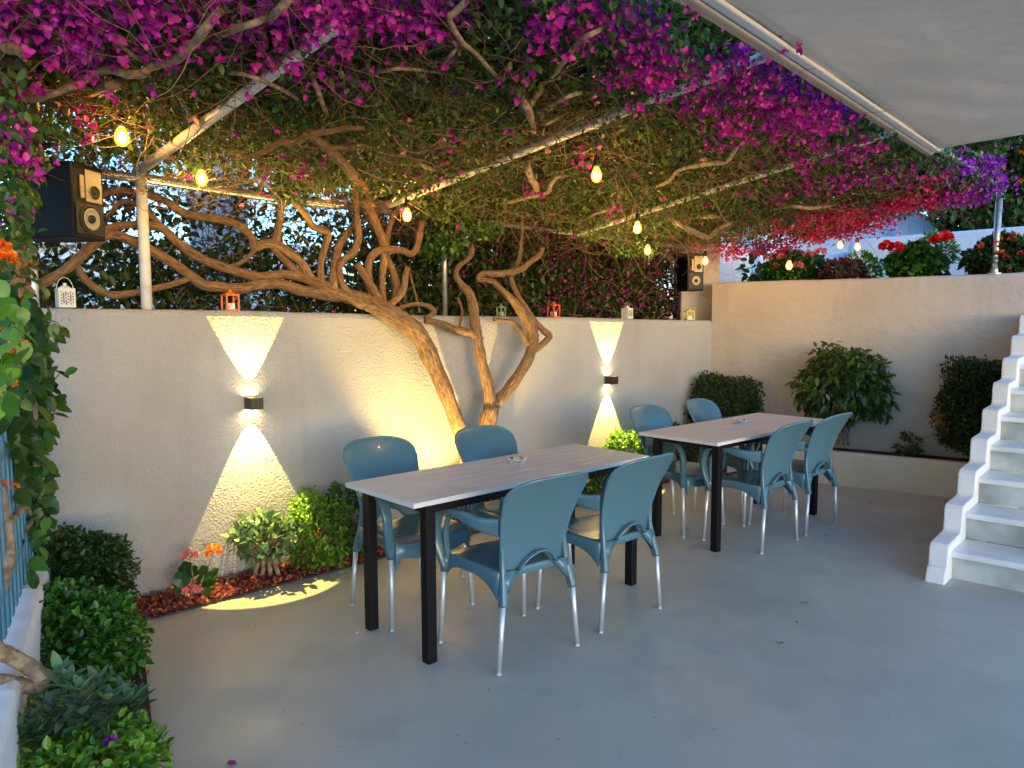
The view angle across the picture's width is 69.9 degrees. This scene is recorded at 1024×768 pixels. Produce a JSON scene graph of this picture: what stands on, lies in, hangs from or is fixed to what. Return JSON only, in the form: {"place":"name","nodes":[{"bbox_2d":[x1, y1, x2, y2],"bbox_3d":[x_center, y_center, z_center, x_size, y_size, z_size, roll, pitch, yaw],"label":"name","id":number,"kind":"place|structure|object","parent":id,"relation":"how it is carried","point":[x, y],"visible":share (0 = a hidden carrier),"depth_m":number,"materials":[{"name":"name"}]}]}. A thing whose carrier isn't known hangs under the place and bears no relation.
{"place":"outdoors","nodes":[
{"label":"outdoors","id":0,"kind":"place"},
{"bbox_2d":[0,105,958,318],"label":"sky","id":1,"kind":"structure","parent":0,"point":[181,231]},
{"bbox_2d":[142,467,1023,767],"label":"patio floor","id":2,"kind":"structure","parent":0,"point":[884,655],"depth_m":3.29,"materials":[{"name":"paint"}]},
{"bbox_2d":[0,554,57,767],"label":"fence wall","id":3,"kind":"structure","parent":2,"relation":"on","point":[24,633],"depth_m":2.38,"materials":[{"name":"white paint"}]},
{"bbox_2d":[0,419,35,640],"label":"picket fence","id":4,"kind":"object","parent":3,"relation":"on","point":[9,598],"visible":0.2,"depth_m":2.60,"materials":[{"name":"blue paint"}]},
{"bbox_2d":[0,53,79,695],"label":"climbing plant","id":5,"kind":"object","parent":3,"relation":"on","point":[28,388],"visible":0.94,"depth_m":2.73,"materials":[{"name":"green plant"}]},
{"bbox_2d":[227,760,236,764],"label":"fallen petals","id":6,"kind":"object","parent":2,"relation":"on","point":[231,762],"visible":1,"depth_m":2.54,"materials":[{"name":"purple plant"}]},
{"bbox_2d":[0,308,711,600],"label":"garden wall","id":7,"kind":"structure","parent":2,"relation":"on","point":[166,451],"depth_m":4.48,"materials":[{"name":"paint"}]},
{"bbox_2d":[27,248,39,306],"bbox_3d":[-2.389,-0.476,3.662,0.052,0.400,0.052,0,5,0],"label":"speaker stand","id":8,"kind":"object","parent":7,"relation":"on","point":[34,286],"visible":0.18,"depth_m":3.65,"materials":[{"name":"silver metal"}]},
{"bbox_2d":[55,277,75,307],"bbox_3d":[-2.286,-0.469,3.746,0.079,0.154,0.077,-5,7,-43],"label":"lantern","id":9,"kind":"object","parent":7,"relation":"on","point":[65,295],"visible":1,"depth_m":3.73,"materials":[{"name":"white metal"}]},
{"bbox_2d":[220,290,239,310],"bbox_3d":[-1.669,-0.496,4.335,0.080,0.125,0.080,-5,7,-43],"label":"lantern","id":10,"kind":"object","parent":7,"relation":"on","point":[230,306],"visible":0.99,"depth_m":4.32,"materials":[{"name":"orange metal"}]},
{"bbox_2d":[244,396,263,409],"bbox_3d":[-1.530,0.114,4.341,0.074,0.068,0.096,-5,7,-43],"label":"wall lamp","id":11,"kind":"object","parent":7,"relation":"attached to","point":[253,403],"visible":1,"depth_m":4.31,"materials":[{"name":"brown metal"}]},
{"bbox_2d":[496,303,505,315],"bbox_3d":[-0.087,-0.593,5.840,0.055,0.102,0.055,-5,7,-43],"label":"lantern","id":12,"kind":"object","parent":7,"relation":"on","point":[501,306],"visible":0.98,"depth_m":5.83,"materials":[{"name":"green"}]},
{"bbox_2d":[3,0,1002,315],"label":"pergola frame","id":13,"kind":"object","parent":7,"relation":"on","point":[163,152],"visible":0.5,"depth_m":4.01,"materials":[{"name":"white metal"}]},
{"bbox_2d":[23,160,104,242],"bbox_3d":[-2.066,-0.829,3.359,0.338,0.335,0.200,1,5,10],"label":"loudspeaker","id":14,"kind":"object","parent":13,"relation":"attached to","point":[70,211],"visible":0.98,"depth_m":3.27,"materials":[{"name":"black plastic"}]},
{"bbox_2d":[34,71,875,244],"bbox_3d":[1.077,-1.368,5.384,8.023,0.437,1.436,-5,7,-44],"label":"light cable","id":15,"kind":"object","parent":13,"relation":"hanging from","point":[496,163],"visible":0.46,"depth_m":4.20,"materials":[{"name":"black plastic"}]},
{"bbox_2d":[116,90,125,142],"bbox_3d":[-1.664,-1.165,3.112,0.059,0.306,0.058,0,5,0],"label":"hanging bulb","id":16,"kind":"object","parent":15,"relation":"hanging from","point":[120,134],"visible":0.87,"depth_m":3.11,"materials":[{"name":"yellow glass"}]},
{"bbox_2d":[198,138,204,182],"bbox_3d":[-1.600,-1.172,3.764,0.059,0.306,0.058,0,5,0],"label":"hanging bulb","id":17,"kind":"object","parent":15,"relation":"hanging from","point":[201,176],"visible":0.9,"depth_m":3.76,"materials":[{"name":"yellow"}]},
{"bbox_2d":[404,175,409,218],"bbox_3d":[-0.663,-1.178,4.617,0.059,0.306,0.058,0,5,0],"label":"hanging bulb","id":18,"kind":"object","parent":15,"relation":"hanging from","point":[407,214],"visible":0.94,"depth_m":4.61,"materials":[{"name":"yellow"}]},
{"bbox_2d":[593,129,599,179],"bbox_3d":[0.463,-1.258,4.008,0.059,0.306,0.058,0,5,0],"label":"hanging bulb","id":19,"kind":"object","parent":15,"relation":"hanging from","point":[596,164],"visible":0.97,"depth_m":4.00,"materials":[{"name":"yellow"}]},
{"bbox_2d":[635,207,639,231],"bbox_3d":[0.878,-1.204,5.117,0.059,0.306,0.058,0,5,0],"label":"hanging bulb","id":20,"kind":"object","parent":15,"relation":"hanging from","point":[637,219],"visible":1,"depth_m":5.11,"materials":[{"name":"yellow"}]},
{"bbox_2d":[646,238,649,252],"bbox_3d":[1.117,-1.213,6.019,0.059,0.306,0.058,0,5,0],"label":"hanging bulb","id":21,"kind":"object","parent":15,"relation":"hanging from","point":[648,243],"visible":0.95,"depth_m":6.01,"materials":[{"name":"yellow"}]},
{"bbox_2d":[704,246,706,263],"bbox_3d":[1.906,-1.325,7.214,0.059,0.306,0.058,0,5,0],"label":"hanging bulb","id":22,"kind":"object","parent":15,"relation":"hanging from","point":[705,260],"visible":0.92,"depth_m":7.21,"materials":[{"name":"yellow"}]},
{"bbox_2d":[787,247,790,267],"bbox_3d":[2.529,-1.193,6.674,0.059,0.306,0.058,0,5,0],"label":"hanging bulb","id":23,"kind":"object","parent":15,"relation":"hanging from","point":[789,259],"visible":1,"depth_m":6.67,"materials":[{"name":"yellow"}]},
{"bbox_2d":[678,0,1023,155],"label":"awning","id":24,"kind":"object","parent":13,"relation":"attached to","point":[938,74],"visible":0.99,"depth_m":3.30,"materials":[{"name":"fabric"}]},
{"bbox_2d":[547,302,559,316],"bbox_3d":[0.356,-0.638,6.259,0.080,0.132,0.080,-5,7,-43],"label":"lantern","id":25,"kind":"object","parent":7,"relation":"on","point":[553,313],"visible":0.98,"depth_m":6.24,"materials":[{"name":"orange"}]},
{"bbox_2d":[605,376,617,383],"bbox_3d":[0.905,-0.035,6.657,0.074,0.068,0.096,-5,7,-43],"label":"wall lamp","id":26,"kind":"object","parent":7,"relation":"attached to","point":[611,379],"visible":1,"depth_m":6.63,"materials":[{"name":"brown metal"}]},
{"bbox_2d":[621,302,632,318],"bbox_3d":[1.095,-0.700,6.960,0.081,0.156,0.079,-5,7,-43],"label":"lantern","id":27,"kind":"object","parent":7,"relation":"on","point":[626,312],"visible":1,"depth_m":6.94,"materials":[{"name":"white metal"}]},
{"bbox_2d":[684,308,694,319],"bbox_3d":[1.861,-0.736,7.690,0.085,0.122,0.085,-1,5,-10],"label":"lantern","id":28,"kind":"object","parent":7,"relation":"on","point":[690,316],"visible":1,"depth_m":7.66,"materials":[{"name":"yellow"}]},
{"bbox_2d":[57,466,726,765],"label":"bed soil","id":29,"kind":"structure","parent":2,"relation":"on","point":[138,682],"depth_m":4.01,"materials":[{"name":"brown soil"}]},
{"bbox_2d":[16,651,157,767],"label":"succulent","id":30,"kind":"object","parent":29,"relation":"on","point":[86,701],"visible":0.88,"depth_m":2.12,"materials":[{"name":"green plant"}]},
{"bbox_2d":[34,522,141,606],"bbox_3d":[-2.042,0.892,3.445,0.540,0.458,0.497,0,5,0],"label":"clipped bush","id":31,"kind":"object","parent":29,"relation":"on","point":[108,569],"visible":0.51,"depth_m":3.39,"materials":[{"name":"green plant"}]},
{"bbox_2d":[16,690,174,767],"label":"clipped bush","id":32,"kind":"object","parent":29,"relation":"on","point":[132,735],"visible":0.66,"depth_m":2.13,"materials":[{"name":"green plant"}]},
{"bbox_2d":[39,575,155,698],"bbox_3d":[-1.809,1.069,2.963,0.602,0.532,0.606,0,5,0],"label":"clipped bush","id":33,"kind":"object","parent":29,"relation":"on","point":[106,612],"visible":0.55,"depth_m":2.91,"materials":[{"name":"green plant"}]},
{"bbox_2d":[172,543,222,597],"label":"geranium","id":34,"kind":"object","parent":29,"relation":"on","point":[205,581],"visible":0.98,"depth_m":3.99,"materials":[{"name":"green plant"}]},
{"bbox_2d":[219,507,303,578],"bbox_3d":[-1.475,0.943,4.324,0.463,0.421,0.374,0,5,0],"label":"jade shrub","id":35,"kind":"object","parent":29,"relation":"on","point":[264,550],"visible":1,"depth_m":4.29,"materials":[{"name":"green plant"}]},
{"bbox_2d":[280,484,352,572],"bbox_3d":[-1.204,0.918,4.537,0.451,0.597,0.418,0,5,0],"label":"round shrub","id":36,"kind":"object","parent":29,"relation":"on","point":[312,544],"visible":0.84,"depth_m":4.47,"materials":[{"name":"green plant"}]},
{"bbox_2d":[313,481,363,559],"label":"round shrub","id":37,"kind":"object","parent":29,"relation":"on","point":[353,510],"visible":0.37,"depth_m":4.65,"materials":[{"name":"green plant"}]},
{"bbox_2d":[130,478,670,618],"bbox_3d":[0.089,1.008,5.819,6.030,0.084,0.324,-5,7,-43],"label":"ground cover","id":38,"kind":"object","parent":29,"relation":"on","point":[166,604],"visible":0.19,"depth_m":4.17,"materials":[{"name":"red plant"}]},
{"bbox_2d":[0,0,1018,530],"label":"bougainvillea","id":39,"kind":"object","parent":29,"relation":"on","point":[388,90],"visible":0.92,"depth_m":3.84,"materials":[{"name":"purple plant"}]},
{"bbox_2d":[582,475,605,493],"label":"round shrub","id":40,"kind":"object","parent":29,"relation":"on","point":[595,483],"visible":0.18,"depth_m":6.24,"materials":[{"name":"green plant"}]},
{"bbox_2d":[601,427,643,454],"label":"round shrub","id":41,"kind":"object","parent":29,"relation":"on","point":[636,443],"visible":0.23,"depth_m":6.71,"materials":[{"name":"green plant"}]},
{"bbox_2d":[673,421,711,461],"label":"round shrub","id":42,"kind":"object","parent":29,"relation":"on","point":[691,452],"visible":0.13,"depth_m":7.20,"materials":[{"name":"green plant"}]},
{"bbox_2d":[343,436,477,631],"bbox_3d":[-0.593,0.757,3.973,0.598,0.878,0.637,-5,7,-42],"label":"armchair","id":43,"kind":"object","parent":2,"relation":"on","point":[398,539],"visible":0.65,"depth_m":3.96,"materials":[{"name":"blue plastic"}]},
{"bbox_2d":[345,444,648,664],"bbox_3d":[-0.006,0.822,3.936,1.649,0.750,0.575,-5,7,-42],"label":"dining table","id":44,"kind":"object","parent":2,"relation":"on","point":[427,494],"visible":0.87,"depth_m":3.61,"materials":[{"name":"grey paint"}]},
{"bbox_2d":[508,456,526,464],"bbox_3d":[0.028,0.421,4.028,0.104,0.032,0.104,0,5,0],"label":"ashtray","id":45,"kind":"object","parent":44,"relation":"on","point":[516,460],"visible":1,"depth_m":3.99,"materials":[{"name":"clear glass"}]},
{"bbox_2d":[435,471,588,675],"bbox_3d":[0.027,0.803,3.405,0.598,0.878,0.637,-4,6,-38],"label":"armchair","id":46,"kind":"object","parent":2,"relation":"on","point":[528,527],"visible":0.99,"depth_m":3.25,"materials":[{"name":"blue plastic"}]},
{"bbox_2d":[454,425,572,597],"bbox_3d":[-0.022,0.718,4.402,0.599,0.878,0.637,-4,6,-41],"label":"armchair","id":47,"kind":"object","parent":2,"relation":"on","point":[477,442],"visible":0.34,"depth_m":4.52,"materials":[{"name":"blue plastic"}]},
{"bbox_2d":[535,453,673,633],"bbox_3d":[0.509,0.764,3.838,0.599,0.878,0.637,-4,6,-41],"label":"armchair","id":48,"kind":"object","parent":2,"relation":"on","point":[622,502],"visible":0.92,"depth_m":3.66,"materials":[{"name":"blue plastic"}]},
{"bbox_2d":[629,404,728,537],"bbox_3d":[1.214,0.619,5.518,0.598,0.878,0.637,-5,7,-42],"label":"armchair","id":49,"kind":"object","parent":2,"relation":"on","point":[684,474],"visible":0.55,"depth_m":5.49,"materials":[{"name":"blue plastic"}]},
{"bbox_2d":[686,398,772,519],"bbox_3d":[1.749,0.578,5.973,0.637,0.878,0.598,4,7,44],"label":"armchair","id":50,"kind":"object","parent":2,"relation":"on","point":[701,409],"visible":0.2,"depth_m":5.99,"materials":[{"name":"blue plastic"}]},
{"bbox_2d":[639,413,823,551],"bbox_3d":[1.705,0.684,5.483,1.611,0.750,0.634,-5,6,-42],"label":"dining table","id":51,"kind":"object","parent":2,"relation":"on","point":[717,436],"visible":0.82,"depth_m":5.16,"materials":[{"name":"paint"}]},
{"bbox_2d":[734,419,747,424],"bbox_3d":[1.732,0.285,5.551,0.104,0.032,0.104,0,5,0],"label":"ashtray","id":52,"kind":"object","parent":51,"relation":"on","point":[740,421],"visible":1,"depth_m":5.51,"materials":[{"name":"clear glass"}]},
{"bbox_2d":[700,419,813,553],"bbox_3d":[1.712,0.657,5.049,0.599,0.878,0.637,-4,6,-41],"label":"armchair","id":53,"kind":"object","parent":2,"relation":"on","point":[782,443],"visible":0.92,"depth_m":4.90,"materials":[{"name":"blue plastic"}]},
{"bbox_2d":[747,412,852,535],"bbox_3d":[2.162,0.621,5.447,0.599,0.878,0.637,-4,6,-41],"label":"armchair","id":54,"kind":"object","parent":2,"relation":"on","point":[823,435],"visible":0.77,"depth_m":5.27,"materials":[{"name":"blue plastic"}]},
{"bbox_2d":[727,444,967,497],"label":"planter wall","id":55,"kind":"structure","parent":2,"relation":"on","point":[933,477],"depth_m":6.56,"materials":[{"name":"paint"}]},
{"bbox_2d":[699,442,968,461],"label":"planter soil","id":56,"kind":"structure","parent":55,"relation":"in","point":[915,456],"depth_m":6.88,"materials":[{"name":"brown soil"}]},
{"bbox_2d":[683,370,765,446],"bbox_3d":[2.217,0.316,7.643,0.887,0.909,0.715,0,5,0],"label":"clipped bush","id":57,"kind":"object","parent":56,"relation":"on","point":[726,384],"visible":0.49,"depth_m":7.46,"materials":[{"name":"green plant"}]},
{"bbox_2d":[785,341,901,444],"bbox_3d":[3.163,0.090,7.019,1.000,1.004,0.739,0,5,0],"label":"ficus bush","id":58,"kind":"object","parent":56,"relation":"on","point":[841,393],"visible":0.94,"depth_m":6.87,"materials":[{"name":"green plant"}]},
{"bbox_2d":[891,430,924,456],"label":"seedling","id":59,"kind":"object","parent":56,"relation":"on","point":[908,451],"visible":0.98,"depth_m":6.73,"materials":[{"name":"green plant"}]},
{"bbox_2d":[926,354,1002,456],"bbox_3d":[4.010,0.192,6.422,0.746,0.916,0.612,0,5,0],"label":"clipped bush","id":60,"kind":"object","parent":56,"relation":"on","point":[958,399],"visible":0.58,"depth_m":6.34,"materials":[{"name":"green plant"}]},
{"bbox_2d":[710,272,1023,458],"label":"retaining wall","id":61,"kind":"structure","parent":2,"relation":"on","point":[916,329],"depth_m":7.01,"materials":[{"name":"paint"}]},
{"bbox_2d":[925,314,1023,592],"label":"staircase","id":62,"kind":"structure","parent":2,"relation":"on","point":[984,504],"depth_m":4.64,"materials":[{"name":"painted concrete"},{"name":"white plaster"}]},
{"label":"upper ground","id":63,"kind":"structure","parent":0,"visible":0},
{"bbox_2d":[25,241,342,312],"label":"neighbour house","id":64,"kind":"structure","parent":63,"relation":"on","point":[66,255],"depth_m":9.91,"materials":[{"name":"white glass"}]},
{"bbox_2d":[39,259,82,306],"bbox_3d":[-6.100,-1.274,9.686,0.740,0.740,0.100,-2,5,-20],"label":"window","id":65,"kind":"structure","parent":64,"relation":"in","point":[54,284],"depth_m":9.66,"materials":[{"name":"blue glass"}]},
{"bbox_2d":[187,121,250,310],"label":"white column","id":66,"kind":"structure","parent":63,"relation":"on","point":[200,232],"depth_m":5.52,"materials":[{"name":"white paint"}]},
{"bbox_2d":[0,122,714,319],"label":"vine hedge","id":67,"kind":"object","parent":63,"relation":"on","point":[576,289],"visible":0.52,"depth_m":5.64,"materials":[{"name":"green plant"}]},
{"bbox_2d":[673,231,719,322],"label":"plastered pillar","id":68,"kind":"structure","parent":63,"relation":"on","point":[701,303],"depth_m":8.07,"materials":[{"name":"paint"}]},
{"bbox_2d":[677,253,703,291],"bbox_3d":[1.873,-1.166,7.666,0.190,0.385,0.248,-2,5,-17],"label":"loudspeaker","id":69,"kind":"object","parent":68,"relation":"attached to","point":[686,282],"visible":0.96,"depth_m":7.58,"materials":[{"name":"black plastic"}]},
{"bbox_2d":[720,247,749,281],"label":"white block","id":70,"kind":"structure","parent":63,"relation":"on","point":[729,267],"depth_m":8.87,"materials":[{"name":"white paint"}]},
{"bbox_2d":[733,223,849,268],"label":"building","id":71,"kind":"structure","parent":63,"relation":"on","point":[834,249],"depth_m":12.85,"materials":[{"name":"white paint"}]},
{"bbox_2d":[849,217,891,249],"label":"terrace wall","id":72,"kind":"structure","parent":63,"relation":"on","point":[878,234],"depth_m":11.33,"materials":[{"name":"white paint"}]},
{"bbox_2d":[891,211,945,235],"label":"gable wall","id":73,"kind":"structure","parent":63,"relation":"on","point":[916,221],"depth_m":10.98,"materials":[{"name":"white paint"}]},
{"bbox_2d":[922,134,1023,231],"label":"flowering hedge","id":74,"kind":"object","parent":63,"relation":"on","point":[1012,216],"visible":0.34,"depth_m":9.93,"materials":[{"name":"green plant"}]},
{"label":"terrace soil","id":75,"kind":"structure","parent":63,"relation":"on","visible":0},
{"bbox_2d":[734,246,775,281],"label":"leafy plant","id":76,"kind":"object","parent":75,"relation":"on","point":[754,277],"visible":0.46,"depth_m":8.03,"materials":[{"name":"green plant"}]},
{"bbox_2d":[757,246,828,280],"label":"geranium bush","id":77,"kind":"object","parent":75,"relation":"on","point":[804,268],"visible":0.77,"depth_m":7.63,"materials":[{"name":"green plant"}]},
{"bbox_2d":[750,251,850,279],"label":"terrace wall","id":78,"kind":"structure","parent":75,"relation":"on","point":[837,256],"depth_m":9.56,"materials":[{"name":"white paint"}]},
{"bbox_2d":[815,256,870,279],"bbox_3d":[3.369,-1.128,7.447,0.526,0.347,0.455,0,5,0],"label":"dark coleus","id":79,"kind":"object","parent":75,"relation":"on","point":[841,263],"visible":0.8,"depth_m":7.37,"materials":[{"name":"red plant"}]},
{"bbox_2d":[837,249,884,278],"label":"leafy plant","id":80,"kind":"object","parent":75,"relation":"on","point":[865,256],"visible":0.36,"depth_m":7.49,"materials":[{"name":"green plant"}]},
{"bbox_2d":[878,230,954,277],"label":"geranium bush","id":81,"kind":"object","parent":75,"relation":"on","point":[910,259],"visible":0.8,"depth_m":6.99,"materials":[{"name":"green plant"}]},
{"bbox_2d":[851,226,1023,277],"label":"terrace wall","id":82,"kind":"structure","parent":75,"relation":"on","point":[966,239],"depth_m":8.65,"materials":[{"name":"white paint"}]},
{"bbox_2d":[916,229,961,268],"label":"leafy plant","id":83,"kind":"object","parent":75,"relation":"on","point":[953,257],"visible":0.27,"depth_m":7.14,"materials":[{"name":"green plant"}]},
{"bbox_2d":[957,229,1023,274],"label":"lantana bush","id":84,"kind":"object","parent":75,"relation":"on","point":[976,259],"visible":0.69,"depth_m":6.58,"materials":[{"name":"green plant"}]}
]}

